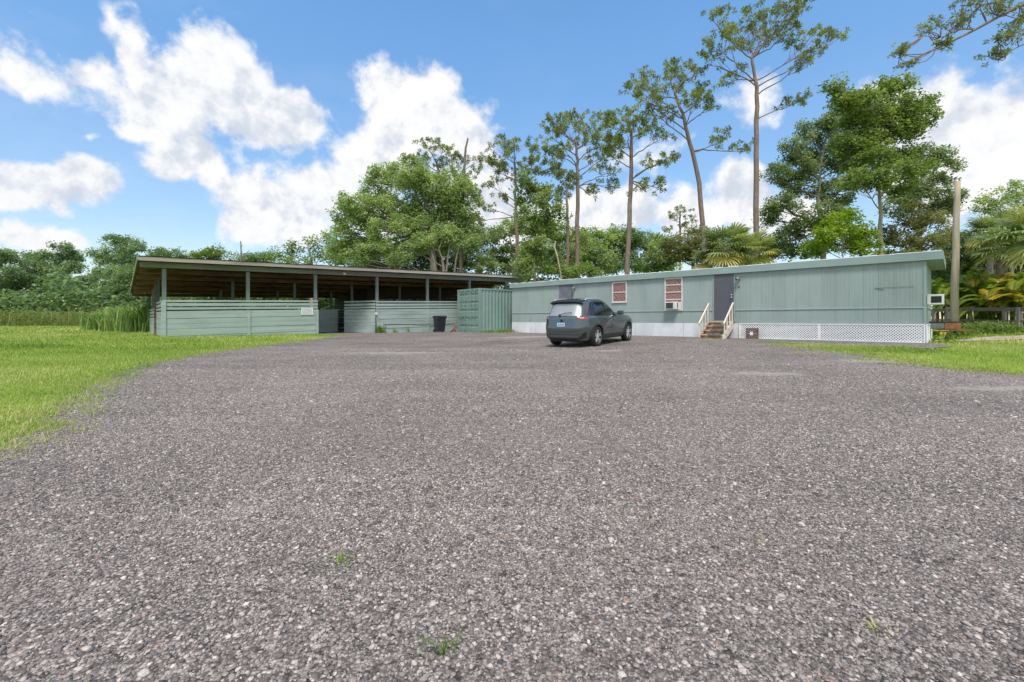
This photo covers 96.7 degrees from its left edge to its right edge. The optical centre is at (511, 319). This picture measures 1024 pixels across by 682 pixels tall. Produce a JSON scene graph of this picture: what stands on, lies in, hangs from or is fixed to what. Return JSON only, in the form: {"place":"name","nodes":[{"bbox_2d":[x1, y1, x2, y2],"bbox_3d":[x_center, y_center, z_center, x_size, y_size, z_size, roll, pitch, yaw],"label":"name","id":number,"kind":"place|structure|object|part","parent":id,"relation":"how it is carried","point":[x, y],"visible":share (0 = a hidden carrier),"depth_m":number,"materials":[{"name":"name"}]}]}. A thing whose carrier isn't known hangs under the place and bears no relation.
{"place":"outdoors","nodes":[
{"label":"outdoors","id":0,"kind":"place"},
{"bbox_2d":[89,306,140,331],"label":"tall grass","id":1,"kind":"structure","parent":0,"point":[107,321],"depth_m":29.02,"materials":[{"name":"green plant"}]},
{"bbox_2d":[109,304,160,332],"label":"tall grass","id":2,"kind":"structure","parent":0,"point":[139,319],"depth_m":26.90,"materials":[{"name":"green plant"}]},
{"bbox_2d":[463,237,500,273],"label":"leafy tree","id":3,"kind":"object","parent":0,"point":[481,266],"visible":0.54,"depth_m":41.65,"materials":[{"name":"green plant"}]},
{"bbox_2d":[0,324,1023,478],"bbox_3d":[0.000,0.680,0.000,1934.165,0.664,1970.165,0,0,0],"label":"ground","id":4,"kind":"structure","parent":0,"point":[1021,367],"depth_m":11.14,"materials":[{"name":"green plant"}]},
{"bbox_2d":[0,245,30,307],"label":"leafy tree","id":5,"kind":"object","parent":4,"relation":"on","point":[10,276],"visible":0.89,"depth_m":71.33,"materials":[{"name":"green plant"}]},
{"bbox_2d":[11,249,66,295],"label":"leafy tree","id":6,"kind":"object","parent":4,"relation":"on","point":[37,262],"visible":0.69,"depth_m":74.85,"materials":[{"name":"green plant"}]},
{"bbox_2d":[45,240,89,291],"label":"leafy tree","id":7,"kind":"object","parent":4,"relation":"on","point":[69,265],"visible":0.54,"depth_m":80.31,"materials":[{"name":"green plant"}]},
{"bbox_2d":[58,272,102,310],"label":"leafy tree","id":8,"kind":"object","parent":4,"relation":"on","point":[85,278],"visible":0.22,"depth_m":73.64,"materials":[{"name":"green plant"}]},
{"bbox_2d":[74,312,109,330],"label":"tall grass","id":9,"kind":"structure","parent":4,"relation":"on","point":[91,323],"depth_m":32.13,"materials":[{"name":"green plant"}]},
{"bbox_2d":[82,233,148,267],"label":"leafy tree","id":10,"kind":"object","parent":4,"relation":"on","point":[122,249],"visible":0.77,"depth_m":78.60,"materials":[{"name":"green plant"}]},
{"bbox_2d":[87,263,147,307],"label":"leafy tree","id":11,"kind":"object","parent":4,"relation":"on","point":[119,278],"visible":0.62,"depth_m":69.58,"materials":[{"name":"green plant"}]},
{"bbox_2d":[133,246,190,301],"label":"leafy tree","id":12,"kind":"object","parent":4,"relation":"on","point":[164,252],"visible":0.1,"depth_m":75.57,"materials":[{"name":"green plant"}]},
{"bbox_2d":[0,306,405,325],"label":"field scrub","id":13,"kind":"object","parent":4,"relation":"on","point":[42,318],"visible":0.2,"depth_m":53.42,"materials":[{"name":"green plant"}]},
{"bbox_2d":[151,293,256,306],"bbox_3d":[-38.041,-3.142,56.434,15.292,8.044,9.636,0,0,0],"label":"fence","id":14,"kind":"object","parent":4,"relation":"on","point":[200,298],"visible":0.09,"depth_m":54.82,"materials":[{"name":"green wood"}]},
{"bbox_2d":[186,242,235,259],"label":"leafy tree","id":15,"kind":"object","parent":4,"relation":"on","point":[213,253],"visible":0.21,"depth_m":80.37,"materials":[{"name":"green plant"}]},
{"bbox_2d":[237,241,248,306],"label":"dead tree","id":16,"kind":"object","parent":4,"relation":"on","point":[241,259],"visible":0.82,"depth_m":54.94,"materials":[{"name":"grey wood"}]},
{"bbox_2d":[226,250,277,261],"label":"leafy tree","id":17,"kind":"object","parent":4,"relation":"on","point":[250,256],"visible":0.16,"depth_m":74.14,"materials":[{"name":"green plant"}]},
{"bbox_2d":[0,269,530,316],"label":"undergrowth","id":18,"kind":"object","parent":4,"relation":"on","point":[23,300],"visible":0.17,"depth_m":67.47,"materials":[{"name":"green plant"}]},
{"bbox_2d":[261,230,344,306],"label":"leafy tree","id":19,"kind":"object","parent":4,"relation":"on","point":[291,252],"visible":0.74,"depth_m":51.63,"materials":[{"name":"green plant"}]},
{"bbox_2d":[250,260,372,309],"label":"leafy tree","id":20,"kind":"object","parent":4,"relation":"on","point":[321,302],"visible":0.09,"depth_m":54.33,"materials":[{"name":"green plant"}]},
{"bbox_2d":[129,255,524,336],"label":"open barn","id":21,"kind":"structure","parent":4,"relation":"on","point":[156,278],"depth_m":26.34,"materials":[{"name":"grey paint"}]},
{"bbox_2d":[301,308,312,314],"bbox_3d":[-10.712,-0.434,23.815,0.600,0.370,0.016,0,0,-41],"label":"notice sign","id":22,"kind":"object","parent":21,"relation":"attached to","point":[306,311],"visible":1,"depth_m":23.80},
{"bbox_2d":[338,312,365,329],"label":"stall gate","id":23,"kind":"structure","parent":21,"relation":"attached to","point":[340,322],"depth_m":28.73,"materials":[{"name":"grey metal"}]},
{"bbox_2d":[320,152,489,302],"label":"oak tree","id":24,"kind":"object","parent":4,"relation":"on","point":[408,220],"visible":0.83,"depth_m":42.86,"materials":[{"name":"green plant"}]},
{"bbox_2d":[339,221,482,302],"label":"oak tree","id":25,"kind":"object","parent":4,"relation":"on","point":[410,249],"visible":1,"depth_m":40.09,"materials":[{"name":"green plant"}]},
{"bbox_2d":[334,241,508,302],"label":"leafy tree","id":26,"kind":"object","parent":4,"relation":"on","point":[422,262],"visible":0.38,"depth_m":50.83,"materials":[{"name":"green plant"}]},
{"bbox_2d":[408,136,467,302],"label":"pine tree","id":27,"kind":"object","parent":4,"relation":"on","point":[447,149],"visible":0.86,"depth_m":46.52,"materials":[{"name":"green plant"}]},
{"bbox_2d":[448,138,487,271],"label":"pine tree","id":28,"kind":"object","parent":4,"relation":"on","point":[480,158],"visible":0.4,"depth_m":43.93,"materials":[{"name":"green plant"}]},
{"bbox_2d":[0,331,1023,681],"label":"gravel lot","id":29,"kind":"structure","parent":4,"relation":"on","point":[462,341],"depth_m":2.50,"materials":[{"name":"grey gravel"}]},
{"bbox_2d":[314,551,357,573],"bbox_3d":[-0.704,0.992,1.855,0.158,0.057,0.181,0,0,0],"label":"weed tuft","id":30,"kind":"object","parent":29,"relation":"on","point":[340,558],"visible":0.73,"depth_m":1.86,"materials":[{"name":"green plant"}]},
{"bbox_2d":[375,325,391,332],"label":"weed tuft","id":31,"kind":"object","parent":29,"relation":"on","point":[379,329],"visible":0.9,"depth_m":26.25,"materials":[{"name":"green plant"}]},
{"bbox_2d":[414,626,464,657],"bbox_3d":[-0.199,0.974,1.322,0.167,0.091,0.096,0,0,-20],"label":"weed tuft","id":32,"kind":"object","parent":29,"relation":"on","point":[443,648],"visible":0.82,"depth_m":1.34,"materials":[{"name":"green plant"}]},
{"bbox_2d":[433,316,446,331],"bbox_3d":[-4.500,0.269,28.233,0.660,1.030,0.815,0,0,-32],"label":"wheelie bin","id":33,"kind":"object","parent":29,"relation":"on","point":[439,323],"visible":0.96,"depth_m":27.97,"materials":[{"name":"black plastic"}]},
{"bbox_2d":[457,288,511,331],"bbox_3d":[-0.492,-0.566,30.344,6.040,2.700,2.360,0,0,-41],"label":"shipping container","id":34,"kind":"object","parent":29,"relation":"on","point":[480,309],"visible":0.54,"depth_m":28.39,"materials":[{"name":"green metal"}]},
{"bbox_2d":[458,291,467,329],"bbox_3d":[-3.083,-0.583,28.797,0.105,2.515,1.042,0,0,-41],"label":"door","id":35,"kind":"structure","parent":34,"relation":"in","point":[463,295],"depth_m":28.81,"materials":[{"name":"green paint"}]},
{"bbox_2d":[467,290,477,330],"bbox_3d":[-2.392,-0.583,28.013,0.105,2.515,1.042,0,0,-41],"label":"door","id":36,"kind":"structure","parent":34,"relation":"in","point":[472,316],"depth_m":28.06,"materials":[{"name":"green paint"}]},
{"bbox_2d":[477,330,505,332],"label":"weed tuft","id":37,"kind":"object","parent":29,"relation":"on","point":[490,331],"visible":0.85,"depth_m":27.15,"materials":[{"name":"green plant"}]},
{"bbox_2d":[489,329,519,332],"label":"weed tuft","id":38,"kind":"object","parent":29,"relation":"on","point":[510,330],"visible":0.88,"depth_m":27.26,"materials":[{"name":"green plant"}]},
{"bbox_2d":[546,298,632,345],"bbox_3d":[3.084,0.031,17.562,2.220,1.735,4.679,0,2,37],"label":"parked car","id":39,"kind":"object","parent":29,"relation":"on","point":[594,321],"visible":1,"depth_m":15.93,"materials":[{"name":"blue paint"}]},
{"bbox_3d":[1.901,-0.339,15.985,1.470,0.417,0.473,0,2,37],"label":"rear window","id":40,"kind":"part","parent":39,"relation":"part of","materials":[{"name":"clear glass"}]},
{"bbox_3d":[2.734,-0.373,15.782,0.136,0.452,0.360,0,2,37],"label":"quarter window","id":41,"kind":"part","parent":39,"relation":"part of","materials":[{"name":"black glass"}]},
{"bbox_3d":[3.100,-0.387,16.257,0.144,0.472,0.880,0,2,37],"label":"side window","id":42,"kind":"part","parent":39,"relation":"part of","materials":[{"name":"black glass"}]},
{"bbox_3d":[3.672,-0.411,17.077,0.213,0.478,1.080,0,2,37],"label":"side window","id":43,"kind":"part","parent":39,"relation":"part of","materials":[{"name":"black glass"}]},
{"bbox_2d":[698,302,733,338],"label":"entry steps","id":44,"kind":"structure","parent":29,"relation":"on","point":[717,330],"depth_m":18.72,"materials":[{"name":"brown wood"}]},
{"bbox_2d":[851,615,898,636],"bbox_3d":[1.170,0.995,1.456,0.114,0.050,0.105,0,0,-23],"label":"weed tuft","id":45,"kind":"object","parent":29,"relation":"on","point":[870,625],"visible":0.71,"depth_m":1.46,"materials":[{"name":"green plant"}]},
{"bbox_2d":[468,132,556,282],"bbox_3d":[0.087,-7.470,38.874,7.797,16.708,5.627,0,0,0],"label":"pine tree","id":46,"kind":"object","parent":4,"relation":"on","point":[503,164],"visible":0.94,"depth_m":38.95,"materials":[{"name":"green plant"}]},
{"bbox_2d":[476,214,595,282],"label":"leafy tree","id":47,"kind":"object","parent":4,"relation":"on","point":[506,248],"visible":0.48,"depth_m":47.81,"materials":[{"name":"green plant"}]},
{"bbox_2d":[508,165,572,281],"bbox_3d":[2.240,-5.405,34.900,5.070,12.589,4.031,0,0,0],"label":"leafy tree","id":48,"kind":"object","parent":4,"relation":"on","point":[532,189],"visible":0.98,"depth_m":34.47,"materials":[{"name":"green plant"}]},
{"bbox_2d":[509,234,579,281],"bbox_3d":[2.464,-2.611,32.886,5.471,6.995,3.224,0,0,0],"label":"bush","id":49,"kind":"object","parent":4,"relation":"on","point":[528,258],"visible":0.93,"depth_m":32.47,"materials":[{"name":"green plant"}]},
{"bbox_2d":[553,241,561,279],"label":"bare sapling","id":50,"kind":"object","parent":4,"relation":"on","point":[558,260],"visible":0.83,"depth_m":31.96,"materials":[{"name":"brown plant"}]},
{"bbox_2d":[548,158,581,272],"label":"pine tree","id":51,"kind":"object","parent":4,"relation":"on","point":[559,174],"visible":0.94,"depth_m":36.23,"materials":[{"name":"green plant"}]},
{"bbox_2d":[537,107,624,275],"bbox_3d":[5.636,-8.452,37.360,7.207,18.678,6.088,0,0,0],"label":"pine tree","id":52,"kind":"object","parent":4,"relation":"on","point":[562,127],"visible":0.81,"depth_m":36.90,"materials":[{"name":"green plant"}]},
{"bbox_2d":[564,260,607,278],"bbox_3d":[5.127,-1.650,32.122,3.226,5.072,1.716,0,0,0],"label":"bush","id":53,"kind":"object","parent":4,"relation":"on","point":[587,268],"visible":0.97,"depth_m":31.92,"materials":[{"name":"green plant"}]},
{"bbox_2d":[564,225,625,275],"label":"leafy tree","id":54,"kind":"object","parent":4,"relation":"on","point":[599,258],"visible":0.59,"depth_m":54.22,"materials":[{"name":"green plant"}]},
{"bbox_2d":[453,275,738,324],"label":"undergrowth","id":55,"kind":"object","parent":4,"relation":"on","point":[508,284],"depth_m":47.33,"materials":[{"name":"green plant"}]},
{"bbox_2d":[602,223,653,275],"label":"leafy tree","id":56,"kind":"object","parent":4,"relation":"on","point":[636,264],"visible":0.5,"depth_m":57.17,"materials":[{"name":"green plant"}]},
{"bbox_2d":[583,95,680,274],"bbox_3d":[9.136,-7.568,34.039,6.301,16.916,5.044,0,0,-31],"label":"pine tree","id":57,"kind":"object","parent":4,"relation":"on","point":[618,137],"visible":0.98,"depth_m":33.83,"materials":[{"name":"green plant"}]},
{"bbox_2d":[630,232,683,273],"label":"leafy tree","id":58,"kind":"object","parent":4,"relation":"on","point":[658,264],"visible":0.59,"depth_m":56.93,"materials":[{"name":"green plant"}]},
{"bbox_2d":[661,204,697,269],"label":"pine tree","id":59,"kind":"object","parent":4,"relation":"on","point":[670,216],"visible":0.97,"depth_m":61.81,"materials":[{"name":"green plant"}]},
{"bbox_2d":[618,56,753,268],"bbox_3d":[13.263,-9.681,34.446,10.286,21.164,6.172,0,0,0],"label":"pine tree","id":60,"kind":"object","parent":4,"relation":"on","point":[698,92],"visible":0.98,"depth_m":33.71,"materials":[{"name":"green plant"}]},
{"bbox_2d":[684,245,722,269],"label":"fan palm","id":61,"kind":"object","parent":4,"relation":"on","point":[700,266],"visible":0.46,"depth_m":27.63,"materials":[{"name":"green plant"}]},
{"bbox_2d":[655,222,799,268],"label":"leafy tree","id":62,"kind":"object","parent":4,"relation":"on","point":[687,245],"visible":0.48,"depth_m":44.42,"materials":[{"name":"green plant"}]},
{"bbox_2d":[510,250,945,342],"bbox_3d":[8.281,-0.661,22.763,19.360,3.122,4.584,0,0,44],"label":"mobile home","id":63,"kind":"object","parent":4,"relation":"on","point":[875,298],"visible":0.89,"depth_m":17.82,"materials":[{"name":"green paint"}]},
{"bbox_2d":[559,284,572,298],"bbox_3d":[2.951,-0.925,25.062,0.982,2.090,0.058,0,0,44],"label":"door","id":64,"kind":"structure","parent":63,"relation":"in","point":[565,291],"depth_m":25.01,"materials":[{"name":"grey metal"}]},
{"bbox_2d":[612,281,626,302],"bbox_3d":[5.352,-1.360,22.714,0.859,1.040,0.053,0,0,44],"label":"window","id":65,"kind":"structure","parent":63,"relation":"in","point":[619,289],"depth_m":22.72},
{"bbox_2d":[666,302,678,308],"bbox_3d":[7.251,-0.640,20.638,0.528,0.340,0.257,0,0,44],"label":"air conditioner","id":66,"kind":"object","parent":63,"relation":"attached to","point":[672,305],"visible":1,"depth_m":20.52,"materials":[{"name":"white paint"}]},
{"bbox_2d":[664,277,682,310],"bbox_3d":[7.357,-1.160,20.749,0.883,1.500,0.053,0,0,44],"label":"window","id":67,"kind":"structure","parent":63,"relation":"in","point":[673,287],"depth_m":20.74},
{"bbox_2d":[713,273,734,321],"bbox_3d":[8.907,-0.943,19.171,0.972,2.055,0.130,0,0,44],"label":"door","id":68,"kind":"structure","parent":63,"relation":"in","point":[723,284],"depth_m":19.20,"materials":[{"name":"grey metal"}]},
{"bbox_2d":[927,294,944,304],"bbox_3d":[14.211,-0.670,15.258,0.437,0.340,0.528,0,0,44],"label":"air conditioner","id":69,"kind":"object","parent":63,"relation":"attached to","point":[935,299],"visible":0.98,"depth_m":15.07,"materials":[{"name":"white paint"}]},
{"bbox_2d":[694,222,761,266],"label":"fan palm","id":70,"kind":"object","parent":4,"relation":"on","point":[730,235],"visible":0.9,"depth_m":26.26,"materials":[{"name":"green plant"}]},
{"bbox_2d":[722,225,784,265],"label":"fan palm","id":71,"kind":"object","parent":4,"relation":"on","point":[760,258],"visible":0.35,"depth_m":27.27,"materials":[{"name":"green plant"}]},
{"bbox_2d":[696,0,850,254],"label":"pine tree","id":72,"kind":"object","parent":4,"relation":"on","point":[726,31],"visible":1,"depth_m":32.88,"materials":[{"name":"green plant"}]},
{"bbox_2d":[750,111,883,259],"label":"oak tree","id":73,"kind":"object","parent":4,"relation":"on","point":[812,162],"visible":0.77,"depth_m":42.84,"materials":[{"name":"green plant"}]},
{"bbox_2d":[730,338,950,348],"bbox_3d":[10.492,0.779,16.344,2.957,0.054,7.720,0,0,-40],"label":"bare dirt strip","id":74,"kind":"object","parent":4,"relation":"on","point":[862,343],"visible":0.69,"depth_m":15.13,"materials":[{"name":"soil"}]},
{"bbox_2d":[796,204,889,258],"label":"leafy tree","id":75,"kind":"object","parent":4,"relation":"on","point":[855,240],"visible":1,"depth_m":28.84,"materials":[{"name":"green plant"}]},
{"bbox_2d":[815,71,945,254],"bbox_3d":[26.492,-8.696,32.681,8.522,18.387,5.758,0,0,-28],"label":"leafy tree","id":76,"kind":"object","parent":4,"relation":"on","point":[877,122],"visible":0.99,"depth_m":32.05,"materials":[{"name":"green plant"}]},
{"bbox_2d":[872,198,964,260],"bbox_3d":[31.189,-4.384,34.774,7.340,9.831,4.389,0,0,0],"label":"leafy tree","id":77,"kind":"object","parent":4,"relation":"on","point":[914,243],"visible":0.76,"depth_m":34.53,"materials":[{"name":"green plant"}]},
{"bbox_2d":[874,141,970,240],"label":"oak tree","id":78,"kind":"object","parent":4,"relation":"on","point":[927,188],"visible":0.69,"depth_m":42.83,"materials":[{"name":"green plant"}]},
{"bbox_2d":[912,329,960,342],"bbox_3d":[14.292,0.563,15.234,1.422,0.513,1.193,0,0,-37],"label":"bush","id":79,"kind":"object","parent":4,"relation":"on","point":[949,334],"visible":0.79,"depth_m":15.19,"materials":[{"name":"green plant"}]},
{"bbox_2d":[919,327,964,335],"bbox_3d":[17.022,0.474,18.363,2.102,0.508,2.031,0,0,31],"label":"bush","id":80,"kind":"object","parent":4,"relation":"on","point":[935,333],"visible":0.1,"depth_m":18.09,"materials":[{"name":"green plant"}]},
{"bbox_2d":[917,321,975,340],"bbox_3d":[15.704,0.440,16.566,1.590,0.750,0.600,0,0,9],"label":"rusty grill","id":81,"kind":"object","parent":4,"relation":"on","point":[945,325],"visible":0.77,"depth_m":16.35,"materials":[{"name":"brown metal"}]},
{"bbox_2d":[933,284,974,318],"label":"feather palm","id":82,"kind":"object","parent":4,"relation":"on","point":[949,304],"visible":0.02,"depth_m":25.40,"materials":[{"name":"green plant"}]},
{"bbox_2d":[887,0,1023,71],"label":"pine tree","id":83,"kind":"object","parent":4,"relation":"on","point":[999,6],"visible":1,"depth_m":11.49,"materials":[{"name":"green plant"}]},
{"bbox_2d":[950,181,960,320],"bbox_3d":[18.973,-2.633,19.500,0.411,6.558,0.295,0,0,0],"label":"utility pole","id":84,"kind":"object","parent":4,"relation":"on","point":[954,293],"visible":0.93,"depth_m":19.41,"materials":[{"name":"brown wood"}]},
{"bbox_2d":[931,278,980,318],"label":"feather palm","id":85,"kind":"object","parent":4,"relation":"on","point":[938,289],"visible":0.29,"depth_m":24.45,"materials":[{"name":"green plant"}]},
{"bbox_2d":[933,327,982,335],"bbox_3d":[17.091,0.484,17.659,1.499,0.421,1.837,0,0,0],"label":"bush","id":86,"kind":"object","parent":4,"relation":"on","point":[959,333],"visible":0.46,"depth_m":17.30,"materials":[{"name":"green plant"}]},
{"bbox_2d":[931,229,996,316],"bbox_3d":[36.765,-3.378,37.932,6.496,7.956,4.723,0,0,-16],"label":"leafy tree","id":87,"kind":"object","parent":4,"relation":"on","point":[966,263],"visible":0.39,"depth_m":37.10,"materials":[{"name":"green plant"}]},
{"bbox_2d":[933,273,1014,321],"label":"feather palm","id":88,"kind":"object","parent":4,"relation":"on","point":[993,275],"visible":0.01,"depth_m":25.64,"materials":[{"name":"green plant"}]},
{"bbox_2d":[931,307,1023,326],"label":"rail fence","id":89,"kind":"object","parent":4,"relation":"on","point":[1019,313],"visible":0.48,"depth_m":18.73,"materials":[{"name":"wood"}]},
{"bbox_2d":[935,269,1023,323],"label":"feather palm","id":90,"kind":"object","parent":4,"relation":"on","point":[969,281],"visible":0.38,"depth_m":23.75,"materials":[{"name":"green plant"}]},
{"bbox_2d":[960,209,1021,274],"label":"fan palm","id":91,"kind":"object","parent":4,"relation":"on","point":[981,223],"visible":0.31,"depth_m":27.88,"materials":[{"name":"green plant"}]},
{"bbox_2d":[959,267,1023,323],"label":"feather palm","id":92,"kind":"object","parent":4,"relation":"on","point":[987,315],"visible":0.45,"depth_m":22.92,"materials":[{"name":"green plant"}]},
{"bbox_2d":[959,278,1023,324],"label":"feather palm","id":93,"kind":"object","parent":4,"relation":"on","point":[991,302],"visible":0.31,"depth_m":22.44,"materials":[{"name":"green plant"}]},
{"bbox_2d":[961,320,1023,334],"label":"bush","id":94,"kind":"object","parent":4,"relation":"on","point":[991,326],"visible":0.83,"depth_m":17.39,"materials":[{"name":"green plant"}]},
{"bbox_2d":[963,243,1023,278],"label":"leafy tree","id":95,"kind":"object","parent":4,"relation":"on","point":[1018,269],"visible":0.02,"depth_m":40.38,"materials":[{"name":"green plant"}]},
{"bbox_2d":[966,179,1023,319],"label":"leafy tree","id":96,"kind":"object","parent":4,"relation":"on","point":[1014,194],"visible":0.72,"depth_m":33.66,"materials":[{"name":"green plant"}]},
{"bbox_2d":[966,227,1023,319],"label":"fan palm","id":97,"kind":"object","parent":4,"relation":"on","point":[1002,269],"visible":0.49,"depth_m":22.97,"materials":[{"name":"green plant"}]},
{"bbox_2d":[968,200,1023,270],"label":"fan palm","id":98,"kind":"object","parent":4,"relation":"on","point":[1015,250],"visible":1,"depth_m":17.75,"materials":[{"name":"green plant"}]},
{"bbox_2d":[972,326,1023,333],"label":"bush","id":99,"kind":"object","parent":4,"relation":"on","point":[1019,328],"visible":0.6,"depth_m":17.06,"materials":[{"name":"green plant"}]},
{"bbox_2d":[974,272,1023,325],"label":"feather palm","id":100,"kind":"object","parent":4,"relation":"on","point":[1015,283],"visible":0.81,"depth_m":21.56,"materials":[{"name":"green plant"}]},
{"bbox_2d":[0,0,1023,319],"label":"sky","id":101,"kind":"structure","parent":0,"point":[191,125],"materials":[{"name":"blue"}]},
{"bbox_2d":[746,328,758,338],"bbox_3d":[9.575,0.550,18.157,0.420,0.440,0.212,0,0,39],"label":"crate","id":102,"kind":"object","parent":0,"point":[751,331],"visible":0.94,"depth_m":18.09,"materials":[{"name":"brown wood"}]},
{"bbox_2d":[920,335,1023,340],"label":"sandy track","id":103,"kind":"structure","parent":0,"point":[991,338],"depth_m":16.02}
]}

